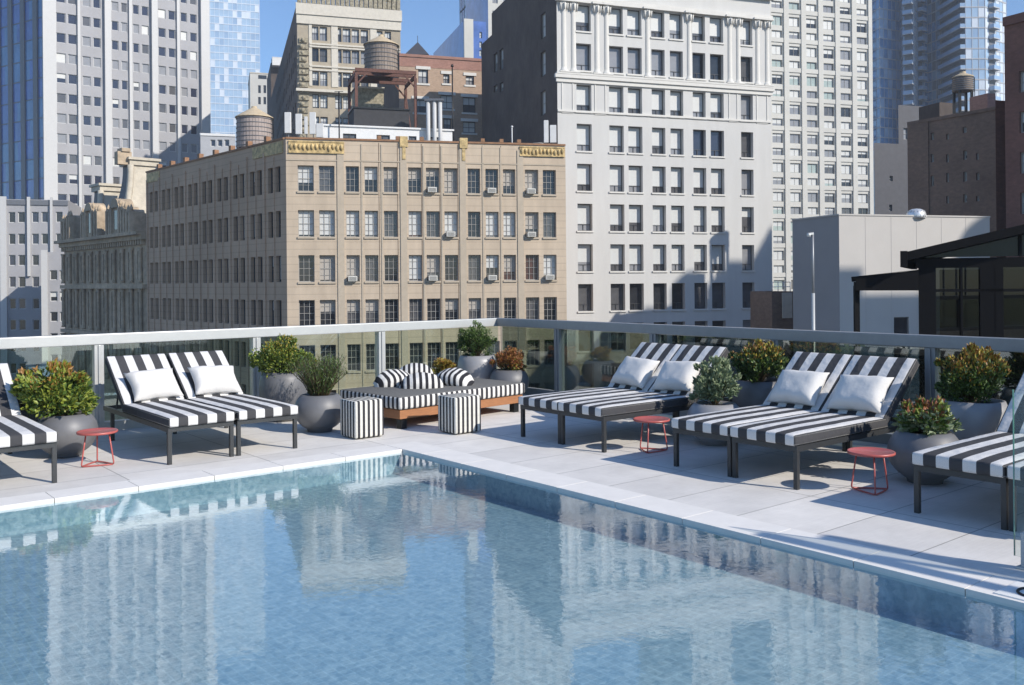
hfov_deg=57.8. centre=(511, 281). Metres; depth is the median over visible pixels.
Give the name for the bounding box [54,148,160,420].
mansard building
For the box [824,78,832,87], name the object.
window
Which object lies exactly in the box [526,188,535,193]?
air conditioner
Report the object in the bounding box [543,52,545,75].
window
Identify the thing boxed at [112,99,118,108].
window
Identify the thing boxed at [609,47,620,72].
window
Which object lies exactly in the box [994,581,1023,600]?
depth marker
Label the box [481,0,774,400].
white building
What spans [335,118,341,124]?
window
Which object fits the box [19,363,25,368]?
window
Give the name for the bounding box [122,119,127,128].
window
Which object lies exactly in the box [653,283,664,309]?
window
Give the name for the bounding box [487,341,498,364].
window
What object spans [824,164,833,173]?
window
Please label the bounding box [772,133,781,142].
window
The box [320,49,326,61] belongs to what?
window
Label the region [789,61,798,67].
window
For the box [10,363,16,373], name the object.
window
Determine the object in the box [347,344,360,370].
window
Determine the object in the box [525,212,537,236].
window
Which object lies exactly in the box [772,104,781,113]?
window
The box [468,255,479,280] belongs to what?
window
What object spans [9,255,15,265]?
window
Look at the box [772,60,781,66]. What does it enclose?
window
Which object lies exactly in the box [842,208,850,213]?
window
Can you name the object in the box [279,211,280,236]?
window
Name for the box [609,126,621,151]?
window
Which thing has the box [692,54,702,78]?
window
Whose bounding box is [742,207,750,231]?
window
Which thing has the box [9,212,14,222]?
window
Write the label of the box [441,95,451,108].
window
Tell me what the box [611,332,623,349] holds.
window
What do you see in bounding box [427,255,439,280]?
window
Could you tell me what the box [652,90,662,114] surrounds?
window
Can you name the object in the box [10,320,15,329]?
window
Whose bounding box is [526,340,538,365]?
window
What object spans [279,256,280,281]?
window
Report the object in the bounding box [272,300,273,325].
window
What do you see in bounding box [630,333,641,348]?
window
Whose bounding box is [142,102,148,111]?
window
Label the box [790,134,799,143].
window
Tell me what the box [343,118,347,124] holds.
window
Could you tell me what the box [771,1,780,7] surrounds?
window
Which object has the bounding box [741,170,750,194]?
window
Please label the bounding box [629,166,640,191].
window
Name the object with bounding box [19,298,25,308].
window
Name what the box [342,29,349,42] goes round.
window
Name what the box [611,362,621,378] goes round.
window
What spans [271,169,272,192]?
window
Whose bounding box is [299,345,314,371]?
window
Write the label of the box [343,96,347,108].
window
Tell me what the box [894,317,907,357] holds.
window
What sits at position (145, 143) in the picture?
window
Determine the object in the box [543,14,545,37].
window
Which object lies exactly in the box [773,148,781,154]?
window
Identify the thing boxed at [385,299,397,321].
window
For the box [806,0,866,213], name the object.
far windows
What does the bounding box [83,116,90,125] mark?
window
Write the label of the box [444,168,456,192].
window
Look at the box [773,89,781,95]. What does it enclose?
window
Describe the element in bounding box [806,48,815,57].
window
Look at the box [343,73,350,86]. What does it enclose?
window
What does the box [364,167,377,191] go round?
window
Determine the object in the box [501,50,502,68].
window
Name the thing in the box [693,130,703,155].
window
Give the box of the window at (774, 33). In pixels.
[772,30,780,37]
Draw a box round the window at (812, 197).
[808,193,816,201]
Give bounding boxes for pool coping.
[0,441,1023,610]
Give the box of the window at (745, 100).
[741,96,749,119]
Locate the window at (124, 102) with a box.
[122,100,127,109]
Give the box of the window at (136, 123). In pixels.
[134,120,139,129]
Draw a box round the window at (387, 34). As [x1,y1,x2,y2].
[385,32,390,39]
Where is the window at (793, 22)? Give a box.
[789,17,798,26]
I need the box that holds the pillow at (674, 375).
[652,361,699,390]
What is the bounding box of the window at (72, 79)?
[68,74,76,84]
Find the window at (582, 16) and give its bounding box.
[576,5,588,30]
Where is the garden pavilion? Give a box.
[851,224,1023,404]
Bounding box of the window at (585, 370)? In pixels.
[579,364,591,389]
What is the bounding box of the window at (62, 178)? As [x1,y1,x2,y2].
[57,174,66,183]
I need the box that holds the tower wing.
[433,21,485,58]
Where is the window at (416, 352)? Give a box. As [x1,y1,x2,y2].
[410,343,422,363]
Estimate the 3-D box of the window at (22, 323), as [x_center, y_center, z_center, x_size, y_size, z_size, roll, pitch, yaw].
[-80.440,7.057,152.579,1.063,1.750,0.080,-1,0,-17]
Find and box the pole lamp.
[807,232,814,352]
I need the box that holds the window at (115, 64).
[112,60,118,69]
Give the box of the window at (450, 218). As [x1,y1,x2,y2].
[444,212,456,236]
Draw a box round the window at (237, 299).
[237,299,238,323]
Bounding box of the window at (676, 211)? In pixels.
[671,206,681,231]
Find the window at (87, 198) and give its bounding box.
[84,195,91,204]
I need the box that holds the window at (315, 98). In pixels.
[312,94,318,107]
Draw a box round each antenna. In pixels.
[284,112,290,136]
[295,114,301,136]
[304,116,307,136]
[309,112,315,136]
[316,123,323,137]
[544,120,548,143]
[550,125,555,142]
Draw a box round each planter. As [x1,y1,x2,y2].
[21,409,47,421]
[37,411,97,458]
[259,369,306,421]
[295,392,341,432]
[457,354,496,378]
[489,368,528,390]
[687,400,738,445]
[732,378,777,407]
[887,430,958,484]
[945,397,1007,439]
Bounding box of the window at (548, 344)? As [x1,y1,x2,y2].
[544,340,553,364]
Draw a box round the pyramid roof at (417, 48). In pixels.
[406,36,428,54]
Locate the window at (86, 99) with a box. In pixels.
[83,96,90,105]
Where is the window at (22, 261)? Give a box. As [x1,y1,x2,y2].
[19,255,25,265]
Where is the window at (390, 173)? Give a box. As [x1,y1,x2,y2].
[384,167,396,191]
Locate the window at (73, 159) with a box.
[69,154,77,163]
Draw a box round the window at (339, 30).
[338,29,340,41]
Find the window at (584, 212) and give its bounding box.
[577,204,590,230]
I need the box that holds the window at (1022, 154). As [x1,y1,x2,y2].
[1021,152,1023,172]
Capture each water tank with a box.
[235,106,273,148]
[363,34,398,77]
[951,71,974,113]
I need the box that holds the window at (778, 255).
[773,251,782,259]
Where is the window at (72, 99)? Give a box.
[68,94,76,104]
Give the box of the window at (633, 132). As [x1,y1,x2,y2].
[628,127,639,152]
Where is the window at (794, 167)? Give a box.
[790,163,799,172]
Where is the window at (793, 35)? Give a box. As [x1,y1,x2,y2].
[789,32,798,38]
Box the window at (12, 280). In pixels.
[9,277,15,286]
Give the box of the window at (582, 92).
[576,85,589,110]
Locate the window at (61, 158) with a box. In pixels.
[57,154,66,163]
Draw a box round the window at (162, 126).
[159,123,165,131]
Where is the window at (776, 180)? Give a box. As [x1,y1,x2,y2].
[773,177,782,184]
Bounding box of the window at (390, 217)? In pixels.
[384,211,397,236]
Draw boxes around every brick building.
[378,53,481,141]
[907,107,996,256]
[995,100,1005,256]
[1002,12,1023,256]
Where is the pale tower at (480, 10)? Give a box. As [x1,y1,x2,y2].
[466,0,504,39]
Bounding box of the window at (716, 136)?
[711,131,721,155]
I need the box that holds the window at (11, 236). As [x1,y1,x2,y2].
[9,234,14,243]
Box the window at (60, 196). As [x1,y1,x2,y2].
[58,194,66,199]
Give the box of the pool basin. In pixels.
[0,453,1023,684]
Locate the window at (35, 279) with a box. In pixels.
[33,277,38,286]
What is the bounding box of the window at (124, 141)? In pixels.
[122,139,127,147]
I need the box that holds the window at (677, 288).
[672,283,682,308]
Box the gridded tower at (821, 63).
[770,0,873,290]
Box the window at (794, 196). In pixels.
[790,192,799,201]
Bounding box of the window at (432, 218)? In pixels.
[426,211,438,236]
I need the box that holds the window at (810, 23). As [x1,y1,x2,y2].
[806,19,815,28]
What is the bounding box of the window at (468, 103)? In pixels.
[463,97,474,112]
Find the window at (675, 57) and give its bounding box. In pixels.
[670,52,680,76]
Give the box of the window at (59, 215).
[56,212,62,221]
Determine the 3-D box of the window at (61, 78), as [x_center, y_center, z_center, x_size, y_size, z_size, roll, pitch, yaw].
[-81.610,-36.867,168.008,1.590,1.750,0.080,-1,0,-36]
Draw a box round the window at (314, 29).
[312,27,317,39]
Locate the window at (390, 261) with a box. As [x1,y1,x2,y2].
[384,255,397,280]
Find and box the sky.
[259,0,1023,72]
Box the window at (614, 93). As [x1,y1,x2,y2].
[609,87,621,112]
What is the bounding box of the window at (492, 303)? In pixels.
[487,298,498,317]
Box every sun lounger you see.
[0,363,57,482]
[103,354,234,464]
[167,350,298,455]
[518,342,681,443]
[558,345,731,452]
[671,351,852,476]
[729,355,919,489]
[910,371,1023,530]
[1006,461,1023,531]
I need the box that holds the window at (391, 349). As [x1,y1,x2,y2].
[385,343,398,369]
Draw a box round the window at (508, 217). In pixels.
[503,212,514,236]
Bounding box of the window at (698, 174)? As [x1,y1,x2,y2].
[693,168,703,193]
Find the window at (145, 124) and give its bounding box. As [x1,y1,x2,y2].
[143,121,148,130]
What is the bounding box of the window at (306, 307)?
[299,300,314,325]
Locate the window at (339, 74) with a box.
[338,73,341,86]
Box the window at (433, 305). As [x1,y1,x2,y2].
[427,298,439,320]
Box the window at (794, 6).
[789,3,797,9]
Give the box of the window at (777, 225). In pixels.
[773,221,782,230]
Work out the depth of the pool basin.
5.31 m
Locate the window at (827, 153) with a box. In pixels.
[824,150,833,156]
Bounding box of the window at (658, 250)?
[653,245,663,270]
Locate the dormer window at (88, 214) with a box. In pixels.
[88,214,89,232]
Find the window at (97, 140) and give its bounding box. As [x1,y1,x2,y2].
[94,136,100,145]
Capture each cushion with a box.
[373,369,409,386]
[399,372,443,388]
[400,363,433,373]
[437,368,473,385]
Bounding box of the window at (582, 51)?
[576,44,588,70]
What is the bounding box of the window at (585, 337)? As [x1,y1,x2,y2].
[579,330,591,350]
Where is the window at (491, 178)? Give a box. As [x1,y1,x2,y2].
[485,169,497,193]
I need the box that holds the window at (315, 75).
[312,71,318,85]
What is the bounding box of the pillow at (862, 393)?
[826,374,893,412]
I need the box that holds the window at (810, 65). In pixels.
[807,62,815,68]
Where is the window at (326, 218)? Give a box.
[319,211,334,236]
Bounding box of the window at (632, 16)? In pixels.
[627,10,638,35]
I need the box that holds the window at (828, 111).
[824,107,832,115]
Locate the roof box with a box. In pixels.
[271,57,281,66]
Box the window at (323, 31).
[320,27,326,40]
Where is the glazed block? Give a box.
[200,133,235,156]
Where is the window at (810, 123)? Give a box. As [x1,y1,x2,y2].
[807,120,816,126]
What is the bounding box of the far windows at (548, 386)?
[152,179,553,393]
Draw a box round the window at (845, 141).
[841,136,849,145]
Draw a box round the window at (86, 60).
[82,56,90,65]
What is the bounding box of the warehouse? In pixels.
[792,214,989,414]
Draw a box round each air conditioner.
[348,276,356,280]
[427,187,436,192]
[428,276,437,280]
[446,232,454,236]
[486,188,495,193]
[487,275,496,279]
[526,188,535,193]
[526,232,535,236]
[544,275,553,279]
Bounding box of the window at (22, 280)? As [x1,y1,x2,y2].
[19,277,25,286]
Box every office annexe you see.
[0,196,80,380]
[41,250,64,376]
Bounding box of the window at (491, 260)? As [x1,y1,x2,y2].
[486,255,497,279]
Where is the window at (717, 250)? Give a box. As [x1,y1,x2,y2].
[712,245,722,270]
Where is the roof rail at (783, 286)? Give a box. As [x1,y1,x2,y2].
[772,282,790,291]
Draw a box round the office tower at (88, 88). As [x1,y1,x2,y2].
[0,0,210,210]
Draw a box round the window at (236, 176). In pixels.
[236,176,237,198]
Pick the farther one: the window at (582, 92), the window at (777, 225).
the window at (777, 225)
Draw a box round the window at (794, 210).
[791,207,799,213]
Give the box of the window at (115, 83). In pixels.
[112,79,118,88]
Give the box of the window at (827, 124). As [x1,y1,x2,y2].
[824,121,832,127]
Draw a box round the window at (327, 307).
[320,300,335,324]
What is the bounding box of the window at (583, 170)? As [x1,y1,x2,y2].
[577,164,589,190]
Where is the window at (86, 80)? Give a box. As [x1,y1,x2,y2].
[83,76,90,85]
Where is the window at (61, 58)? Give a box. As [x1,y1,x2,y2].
[56,53,65,62]
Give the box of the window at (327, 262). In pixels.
[319,255,334,281]
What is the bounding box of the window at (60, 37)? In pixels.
[56,33,65,42]
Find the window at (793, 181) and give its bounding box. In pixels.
[790,178,799,184]
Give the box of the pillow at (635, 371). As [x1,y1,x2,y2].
[610,356,659,388]
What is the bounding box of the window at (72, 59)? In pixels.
[68,54,76,64]
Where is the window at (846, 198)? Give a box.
[842,194,850,202]
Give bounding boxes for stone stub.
[351,86,384,107]
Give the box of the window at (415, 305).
[409,299,421,320]
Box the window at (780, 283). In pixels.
[774,280,783,289]
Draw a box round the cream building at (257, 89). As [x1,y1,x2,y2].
[248,72,267,113]
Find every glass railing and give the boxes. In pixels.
[0,318,496,429]
[497,318,1023,444]
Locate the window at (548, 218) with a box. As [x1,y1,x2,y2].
[543,212,554,236]
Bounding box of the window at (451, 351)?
[446,342,457,367]
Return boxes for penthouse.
[324,124,453,140]
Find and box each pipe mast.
[335,91,342,137]
[451,64,453,140]
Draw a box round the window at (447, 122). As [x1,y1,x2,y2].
[444,119,450,128]
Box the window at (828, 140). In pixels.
[824,135,833,144]
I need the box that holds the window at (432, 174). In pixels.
[426,168,438,192]
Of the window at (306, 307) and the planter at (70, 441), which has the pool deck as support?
the planter at (70, 441)
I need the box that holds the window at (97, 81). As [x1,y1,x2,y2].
[94,77,100,86]
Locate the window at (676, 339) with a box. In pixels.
[672,322,682,344]
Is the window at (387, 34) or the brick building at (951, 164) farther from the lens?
the window at (387, 34)
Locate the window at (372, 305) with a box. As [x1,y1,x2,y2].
[365,299,378,322]
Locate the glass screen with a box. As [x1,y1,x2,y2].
[1012,389,1023,569]
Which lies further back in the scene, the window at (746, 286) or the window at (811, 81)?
the window at (811, 81)
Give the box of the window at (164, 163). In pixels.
[159,161,166,166]
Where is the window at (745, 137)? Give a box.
[741,133,750,157]
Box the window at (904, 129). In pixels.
[903,128,906,138]
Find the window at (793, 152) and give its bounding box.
[790,149,799,155]
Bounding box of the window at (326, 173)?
[319,166,333,190]
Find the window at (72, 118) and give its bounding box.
[69,114,76,123]
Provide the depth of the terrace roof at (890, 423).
18.58 m
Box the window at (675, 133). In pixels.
[670,129,680,154]
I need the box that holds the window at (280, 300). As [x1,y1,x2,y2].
[280,300,281,325]
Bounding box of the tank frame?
[348,67,416,127]
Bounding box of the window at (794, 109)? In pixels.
[790,105,798,114]
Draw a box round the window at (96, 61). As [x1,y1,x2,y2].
[93,57,100,67]
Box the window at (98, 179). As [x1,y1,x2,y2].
[94,176,101,183]
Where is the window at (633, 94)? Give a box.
[628,88,639,113]
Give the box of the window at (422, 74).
[418,70,427,82]
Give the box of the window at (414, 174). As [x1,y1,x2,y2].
[408,168,420,192]
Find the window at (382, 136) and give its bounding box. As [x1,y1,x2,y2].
[377,135,389,138]
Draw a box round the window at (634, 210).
[629,205,640,230]
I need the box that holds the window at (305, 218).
[298,210,313,236]
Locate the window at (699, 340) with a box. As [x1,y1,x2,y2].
[695,321,704,345]
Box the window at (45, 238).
[42,234,48,243]
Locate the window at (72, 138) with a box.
[69,134,76,143]
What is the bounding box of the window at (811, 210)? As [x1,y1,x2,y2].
[808,207,816,213]
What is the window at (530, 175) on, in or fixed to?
in the corner building at (286, 231)
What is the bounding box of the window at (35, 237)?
[32,234,38,243]
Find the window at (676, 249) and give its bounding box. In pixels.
[671,245,681,270]
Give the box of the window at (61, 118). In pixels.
[57,113,65,123]
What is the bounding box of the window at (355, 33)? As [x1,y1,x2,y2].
[352,30,358,42]
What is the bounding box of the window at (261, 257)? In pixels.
[261,257,262,281]
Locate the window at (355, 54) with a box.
[352,51,358,63]
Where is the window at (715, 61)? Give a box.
[710,55,720,79]
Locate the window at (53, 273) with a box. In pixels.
[50,270,56,279]
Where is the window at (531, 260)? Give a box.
[526,255,537,279]
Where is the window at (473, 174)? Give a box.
[468,169,479,192]
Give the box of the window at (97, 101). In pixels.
[94,97,100,106]
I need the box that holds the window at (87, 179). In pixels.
[84,175,91,184]
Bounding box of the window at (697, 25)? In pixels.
[692,16,702,40]
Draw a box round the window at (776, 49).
[772,45,781,54]
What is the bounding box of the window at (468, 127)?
[463,122,474,132]
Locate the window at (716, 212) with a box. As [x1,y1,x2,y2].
[711,207,721,231]
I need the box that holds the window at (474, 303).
[469,298,480,318]
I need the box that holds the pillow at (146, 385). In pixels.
[124,368,183,401]
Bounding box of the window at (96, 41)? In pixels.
[93,38,100,47]
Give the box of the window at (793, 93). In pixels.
[790,90,798,96]
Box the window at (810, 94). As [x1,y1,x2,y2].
[807,91,815,97]
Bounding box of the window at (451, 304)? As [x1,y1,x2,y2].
[445,298,457,319]
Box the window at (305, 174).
[298,166,313,190]
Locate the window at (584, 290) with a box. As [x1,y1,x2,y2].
[578,284,590,310]
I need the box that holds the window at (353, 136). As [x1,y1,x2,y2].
[343,134,355,138]
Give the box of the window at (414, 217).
[408,211,421,236]
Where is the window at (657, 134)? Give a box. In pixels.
[652,128,662,153]
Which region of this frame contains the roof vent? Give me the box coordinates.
[906,209,926,217]
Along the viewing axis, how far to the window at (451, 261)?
78.41 m
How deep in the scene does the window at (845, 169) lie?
195.98 m
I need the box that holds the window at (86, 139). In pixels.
[83,136,90,144]
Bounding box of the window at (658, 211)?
[653,206,663,231]
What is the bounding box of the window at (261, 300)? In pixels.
[261,300,262,324]
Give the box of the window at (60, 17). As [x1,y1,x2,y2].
[56,13,64,22]
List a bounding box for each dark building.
[267,63,278,114]
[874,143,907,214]
[898,105,922,143]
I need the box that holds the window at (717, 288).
[712,283,722,307]
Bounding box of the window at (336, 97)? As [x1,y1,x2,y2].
[335,95,341,108]
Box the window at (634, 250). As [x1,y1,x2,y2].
[629,245,640,270]
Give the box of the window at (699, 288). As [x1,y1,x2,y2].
[694,283,704,308]
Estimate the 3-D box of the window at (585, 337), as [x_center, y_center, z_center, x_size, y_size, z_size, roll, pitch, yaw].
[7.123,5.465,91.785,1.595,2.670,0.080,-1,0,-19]
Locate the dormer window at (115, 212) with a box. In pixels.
[114,210,116,229]
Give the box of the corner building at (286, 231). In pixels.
[145,136,566,394]
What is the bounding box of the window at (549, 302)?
[544,297,555,319]
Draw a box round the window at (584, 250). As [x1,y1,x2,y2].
[578,244,590,270]
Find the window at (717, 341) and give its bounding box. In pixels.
[712,321,722,345]
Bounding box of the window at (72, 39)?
[68,34,76,44]
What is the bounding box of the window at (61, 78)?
[57,73,65,82]
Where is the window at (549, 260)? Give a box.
[544,255,555,279]
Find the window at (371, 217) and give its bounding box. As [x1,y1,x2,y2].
[365,211,377,236]
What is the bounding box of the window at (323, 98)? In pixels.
[320,95,327,108]
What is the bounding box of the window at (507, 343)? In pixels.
[504,340,515,352]
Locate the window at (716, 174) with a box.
[711,169,721,193]
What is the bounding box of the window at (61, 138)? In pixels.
[57,133,66,143]
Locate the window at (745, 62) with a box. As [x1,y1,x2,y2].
[741,57,749,81]
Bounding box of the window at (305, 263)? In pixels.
[298,255,314,281]
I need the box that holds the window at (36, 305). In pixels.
[33,298,39,308]
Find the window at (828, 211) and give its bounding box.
[825,208,833,214]
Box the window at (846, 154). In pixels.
[841,151,849,157]
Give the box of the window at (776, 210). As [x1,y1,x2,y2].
[773,207,782,213]
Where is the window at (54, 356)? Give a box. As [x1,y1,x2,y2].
[51,354,57,361]
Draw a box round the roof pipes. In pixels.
[424,98,443,140]
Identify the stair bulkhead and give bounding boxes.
[750,291,792,377]
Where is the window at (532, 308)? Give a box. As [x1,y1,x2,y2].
[526,297,538,318]
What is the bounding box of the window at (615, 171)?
[610,165,621,191]
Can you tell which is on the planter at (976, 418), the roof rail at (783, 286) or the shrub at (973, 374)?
the shrub at (973, 374)
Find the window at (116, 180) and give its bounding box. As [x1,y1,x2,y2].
[113,177,119,183]
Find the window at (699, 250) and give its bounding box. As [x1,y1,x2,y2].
[694,245,704,270]
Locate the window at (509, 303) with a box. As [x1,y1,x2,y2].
[504,298,515,317]
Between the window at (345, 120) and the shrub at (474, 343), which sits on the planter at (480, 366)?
the shrub at (474, 343)
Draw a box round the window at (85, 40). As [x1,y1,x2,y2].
[82,36,89,45]
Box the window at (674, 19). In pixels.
[669,14,679,38]
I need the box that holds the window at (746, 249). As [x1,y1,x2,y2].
[742,245,751,269]
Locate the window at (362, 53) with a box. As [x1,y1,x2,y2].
[361,52,364,64]
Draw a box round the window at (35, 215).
[32,212,38,221]
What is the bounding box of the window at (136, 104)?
[134,101,139,110]
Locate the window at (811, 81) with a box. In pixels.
[807,77,815,85]
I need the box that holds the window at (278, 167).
[278,167,280,191]
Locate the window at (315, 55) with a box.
[312,48,318,61]
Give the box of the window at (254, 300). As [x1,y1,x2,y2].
[254,300,255,324]
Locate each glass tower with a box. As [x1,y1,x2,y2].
[209,0,259,140]
[459,0,465,23]
[872,0,940,213]
[937,0,1006,112]
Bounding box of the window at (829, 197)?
[825,193,833,202]
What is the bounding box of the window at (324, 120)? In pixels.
[320,117,327,123]
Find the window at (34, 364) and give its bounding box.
[33,363,39,373]
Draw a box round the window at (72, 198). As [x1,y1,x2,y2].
[69,194,77,203]
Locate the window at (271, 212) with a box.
[271,212,272,237]
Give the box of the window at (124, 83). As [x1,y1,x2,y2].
[122,81,127,89]
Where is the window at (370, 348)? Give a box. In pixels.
[366,344,374,369]
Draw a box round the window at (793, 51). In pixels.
[789,46,798,55]
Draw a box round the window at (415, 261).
[409,255,421,280]
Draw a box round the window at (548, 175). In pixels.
[543,170,554,193]
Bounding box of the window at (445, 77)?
[443,74,448,82]
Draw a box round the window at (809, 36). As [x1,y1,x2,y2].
[806,33,815,39]
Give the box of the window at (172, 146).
[169,142,175,151]
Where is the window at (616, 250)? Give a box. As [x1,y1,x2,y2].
[610,244,622,270]
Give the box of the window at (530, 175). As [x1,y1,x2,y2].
[525,170,537,193]
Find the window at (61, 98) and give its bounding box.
[57,93,65,102]
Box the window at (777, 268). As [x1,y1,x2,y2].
[774,265,782,272]
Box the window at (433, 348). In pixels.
[427,342,439,367]
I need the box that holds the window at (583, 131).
[577,124,589,150]
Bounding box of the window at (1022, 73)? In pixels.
[1021,71,1023,91]
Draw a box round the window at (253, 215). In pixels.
[253,215,254,238]
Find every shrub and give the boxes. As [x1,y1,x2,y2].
[8,357,100,418]
[17,394,29,411]
[248,334,316,378]
[285,353,347,395]
[431,357,456,373]
[456,320,497,355]
[489,346,526,371]
[688,355,741,404]
[728,338,789,382]
[891,395,964,436]
[933,342,1010,402]
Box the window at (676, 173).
[671,167,681,192]
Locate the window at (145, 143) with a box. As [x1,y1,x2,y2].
[143,140,148,149]
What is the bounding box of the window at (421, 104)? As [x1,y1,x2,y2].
[417,100,425,112]
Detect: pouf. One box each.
[340,396,383,438]
[438,393,480,433]
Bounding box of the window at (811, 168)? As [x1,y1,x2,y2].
[807,164,816,172]
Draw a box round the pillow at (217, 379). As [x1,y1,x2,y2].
[187,365,241,394]
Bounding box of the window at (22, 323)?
[19,320,25,329]
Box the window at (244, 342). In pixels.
[244,342,245,366]
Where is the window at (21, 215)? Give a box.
[18,212,24,222]
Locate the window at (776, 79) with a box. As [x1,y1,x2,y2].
[772,74,781,83]
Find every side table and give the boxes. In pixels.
[76,428,117,466]
[633,416,669,452]
[847,447,895,494]
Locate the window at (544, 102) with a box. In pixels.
[543,91,545,114]
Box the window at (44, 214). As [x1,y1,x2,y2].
[42,212,47,221]
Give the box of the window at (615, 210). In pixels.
[610,205,622,230]
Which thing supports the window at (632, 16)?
in the white building at (657, 113)
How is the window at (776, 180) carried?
in the gridded tower at (821, 63)
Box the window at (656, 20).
[651,12,661,37]
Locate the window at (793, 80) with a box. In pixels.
[789,75,798,84]
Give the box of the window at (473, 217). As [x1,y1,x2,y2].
[468,212,479,236]
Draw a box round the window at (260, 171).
[260,171,261,194]
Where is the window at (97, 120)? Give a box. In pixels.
[94,117,100,126]
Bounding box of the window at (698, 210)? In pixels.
[694,206,703,231]
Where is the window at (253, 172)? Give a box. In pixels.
[253,172,254,195]
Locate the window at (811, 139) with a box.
[807,135,816,143]
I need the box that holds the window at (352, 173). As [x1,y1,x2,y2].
[346,167,358,191]
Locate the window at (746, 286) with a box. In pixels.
[742,282,751,307]
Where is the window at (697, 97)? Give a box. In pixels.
[693,93,702,116]
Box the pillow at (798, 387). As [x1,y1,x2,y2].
[767,369,828,405]
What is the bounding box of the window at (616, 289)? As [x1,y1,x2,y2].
[611,284,622,309]
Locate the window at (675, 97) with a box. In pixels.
[670,91,680,115]
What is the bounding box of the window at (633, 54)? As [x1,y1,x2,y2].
[628,48,639,73]
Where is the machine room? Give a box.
[347,106,409,126]
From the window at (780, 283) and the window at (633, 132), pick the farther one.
the window at (780, 283)
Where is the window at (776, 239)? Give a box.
[773,236,782,242]
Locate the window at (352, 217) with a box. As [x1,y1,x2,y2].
[346,211,358,236]
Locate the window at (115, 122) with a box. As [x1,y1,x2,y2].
[112,118,118,127]
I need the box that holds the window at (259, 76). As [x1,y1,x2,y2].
[258,75,266,78]
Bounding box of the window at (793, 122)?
[790,119,798,126]
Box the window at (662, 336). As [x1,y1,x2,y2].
[654,322,664,343]
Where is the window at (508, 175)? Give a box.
[503,170,514,193]
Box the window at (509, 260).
[504,255,514,279]
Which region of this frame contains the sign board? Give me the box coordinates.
[782,293,791,317]
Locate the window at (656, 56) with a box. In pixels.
[651,50,662,75]
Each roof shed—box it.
[919,102,952,119]
[970,93,995,110]
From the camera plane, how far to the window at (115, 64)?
173.55 m
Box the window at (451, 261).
[445,255,457,280]
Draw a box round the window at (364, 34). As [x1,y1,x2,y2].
[361,30,367,43]
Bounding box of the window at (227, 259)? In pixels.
[227,259,228,282]
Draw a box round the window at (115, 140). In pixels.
[113,138,118,147]
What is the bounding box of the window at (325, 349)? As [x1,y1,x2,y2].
[320,345,335,367]
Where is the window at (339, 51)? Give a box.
[338,50,340,62]
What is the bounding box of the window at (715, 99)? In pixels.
[710,94,720,117]
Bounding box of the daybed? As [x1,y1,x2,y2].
[340,378,524,428]
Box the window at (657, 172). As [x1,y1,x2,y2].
[652,167,663,192]
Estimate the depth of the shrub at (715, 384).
8.97 m
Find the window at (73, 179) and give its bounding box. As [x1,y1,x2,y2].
[69,174,77,183]
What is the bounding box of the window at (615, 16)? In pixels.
[609,8,620,33]
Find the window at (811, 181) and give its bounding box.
[808,178,816,184]
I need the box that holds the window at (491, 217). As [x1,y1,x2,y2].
[486,212,497,236]
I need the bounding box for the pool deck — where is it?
[0,394,1023,595]
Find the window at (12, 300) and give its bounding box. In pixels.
[10,298,15,308]
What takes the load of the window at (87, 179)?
in the office tower at (88, 88)
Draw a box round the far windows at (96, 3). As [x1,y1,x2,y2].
[56,0,196,152]
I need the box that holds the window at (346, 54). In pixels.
[343,51,350,63]
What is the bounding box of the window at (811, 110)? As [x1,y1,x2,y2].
[807,106,815,114]
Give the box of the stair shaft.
[463,18,473,57]
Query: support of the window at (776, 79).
in the gridded tower at (821, 63)
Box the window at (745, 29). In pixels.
[740,21,749,44]
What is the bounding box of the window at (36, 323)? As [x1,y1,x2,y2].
[33,320,39,329]
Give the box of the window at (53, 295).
[50,291,57,300]
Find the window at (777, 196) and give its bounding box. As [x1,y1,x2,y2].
[773,192,782,201]
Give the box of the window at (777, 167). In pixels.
[773,163,782,171]
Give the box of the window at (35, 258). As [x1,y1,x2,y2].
[32,255,38,264]
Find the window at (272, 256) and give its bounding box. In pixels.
[272,256,273,281]
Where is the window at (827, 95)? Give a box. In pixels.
[824,92,832,98]
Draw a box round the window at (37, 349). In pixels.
[33,347,39,351]
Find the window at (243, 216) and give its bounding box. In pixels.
[243,216,244,239]
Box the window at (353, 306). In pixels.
[347,299,359,323]
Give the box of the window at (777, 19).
[772,16,780,25]
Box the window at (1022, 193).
[1022,193,1023,213]
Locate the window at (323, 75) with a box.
[320,72,326,85]
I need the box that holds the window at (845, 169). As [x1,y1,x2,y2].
[841,165,850,173]
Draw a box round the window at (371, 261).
[365,255,377,280]
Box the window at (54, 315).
[50,312,57,321]
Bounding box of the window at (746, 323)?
[743,320,750,344]
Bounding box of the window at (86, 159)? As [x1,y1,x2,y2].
[83,155,90,164]
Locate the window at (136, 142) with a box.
[134,140,139,148]
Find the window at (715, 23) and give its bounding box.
[710,18,720,42]
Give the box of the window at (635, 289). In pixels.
[630,283,641,309]
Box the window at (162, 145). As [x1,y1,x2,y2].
[159,142,166,150]
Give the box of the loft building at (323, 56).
[269,0,401,138]
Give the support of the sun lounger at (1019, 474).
on the pool deck
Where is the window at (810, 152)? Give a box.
[807,149,816,155]
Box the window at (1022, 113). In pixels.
[1021,112,1023,132]
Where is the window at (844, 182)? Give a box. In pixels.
[841,179,850,185]
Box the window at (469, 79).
[466,76,473,84]
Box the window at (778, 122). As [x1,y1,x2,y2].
[772,118,781,125]
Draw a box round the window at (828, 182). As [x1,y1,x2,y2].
[825,179,833,185]
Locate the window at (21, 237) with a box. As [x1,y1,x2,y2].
[18,234,24,243]
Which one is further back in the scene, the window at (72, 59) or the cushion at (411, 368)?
the window at (72, 59)
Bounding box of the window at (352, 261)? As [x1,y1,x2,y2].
[346,255,359,281]
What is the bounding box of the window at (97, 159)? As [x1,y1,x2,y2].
[94,156,101,165]

